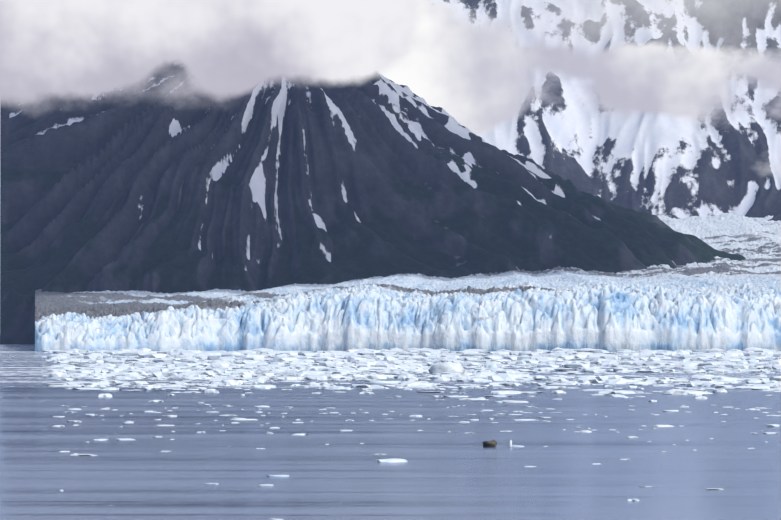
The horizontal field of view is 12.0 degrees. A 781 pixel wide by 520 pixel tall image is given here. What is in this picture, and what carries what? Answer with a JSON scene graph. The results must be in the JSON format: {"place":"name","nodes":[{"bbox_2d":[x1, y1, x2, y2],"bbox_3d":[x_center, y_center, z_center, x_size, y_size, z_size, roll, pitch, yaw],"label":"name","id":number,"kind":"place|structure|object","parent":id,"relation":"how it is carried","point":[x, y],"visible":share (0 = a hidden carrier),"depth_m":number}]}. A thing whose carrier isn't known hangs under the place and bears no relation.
{"place":"outdoors","nodes":[
{"label":"outdoors","id":0,"kind":"place"},
{"bbox_2d":[0,0,780,344],"bbox_3d":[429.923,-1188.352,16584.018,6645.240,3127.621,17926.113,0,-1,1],"label":"mountains","id":1,"kind":"structure","parent":0,"point":[168,146],"depth_m":10800.88},
{"bbox_2d":[0,344,780,519],"bbox_3d":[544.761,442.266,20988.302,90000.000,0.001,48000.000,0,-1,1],"label":"water","id":2,"kind":"structure","parent":0,"point":[457,472],"depth_m":940.63},
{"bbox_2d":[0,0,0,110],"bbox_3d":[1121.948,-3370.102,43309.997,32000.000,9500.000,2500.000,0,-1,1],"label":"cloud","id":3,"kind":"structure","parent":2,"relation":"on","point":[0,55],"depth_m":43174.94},
{"bbox_2d":[230,419,256,420],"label":"ice floe","id":4,"kind":"object","parent":2,"relation":"on","point":[242,419],"visible":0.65,"depth_m":1273.78},
{"bbox_2d":[257,484,273,485],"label":"ice floe","id":5,"kind":"object","parent":2,"relation":"on","point":[265,485],"visible":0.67,"depth_m":728.43},
{"bbox_2d":[267,475,288,476],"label":"ice floe","id":6,"kind":"object","parent":2,"relation":"on","point":[277,475],"visible":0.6,"depth_m":774.61},
{"bbox_2d":[369,381,400,383],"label":"ice floe","id":7,"kind":"object","parent":2,"relation":"on","point":[384,382],"visible":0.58,"depth_m":2182.65},
{"bbox_2d":[483,440,497,446],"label":"rock","id":8,"kind":"object","parent":2,"relation":"in","point":[492,443],"visible":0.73,"depth_m":980.05},
{"bbox_2d":[509,440,524,446],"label":"ice chunk","id":9,"kind":"object","parent":2,"relation":"on","point":[510,443],"visible":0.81,"depth_m":980.25},
{"bbox_2d":[662,410,678,411],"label":"ice floe","id":10,"kind":"object","parent":2,"relation":"on","point":[670,410],"visible":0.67,"depth_m":1415.80},
{"bbox_2d":[35,213,780,351],"bbox_3d":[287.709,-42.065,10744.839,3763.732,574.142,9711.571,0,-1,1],"label":"glacier","id":11,"kind":"object","parent":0,"point":[726,304],"visible":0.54,"depth_m":6044.20},
{"bbox_2d":[41,347,780,519],"bbox_3d":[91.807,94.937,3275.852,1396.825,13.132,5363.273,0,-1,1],"label":"brash ice","id":12,"kind":"structure","parent":0,"point":[329,365],"depth_m":2916.31},
{"bbox_2d":[428,361,464,373],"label":"iceberg","id":13,"kind":"object","parent":12,"relation":"on","point":[452,367],"visible":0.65,"depth_m":2672.63}
]}

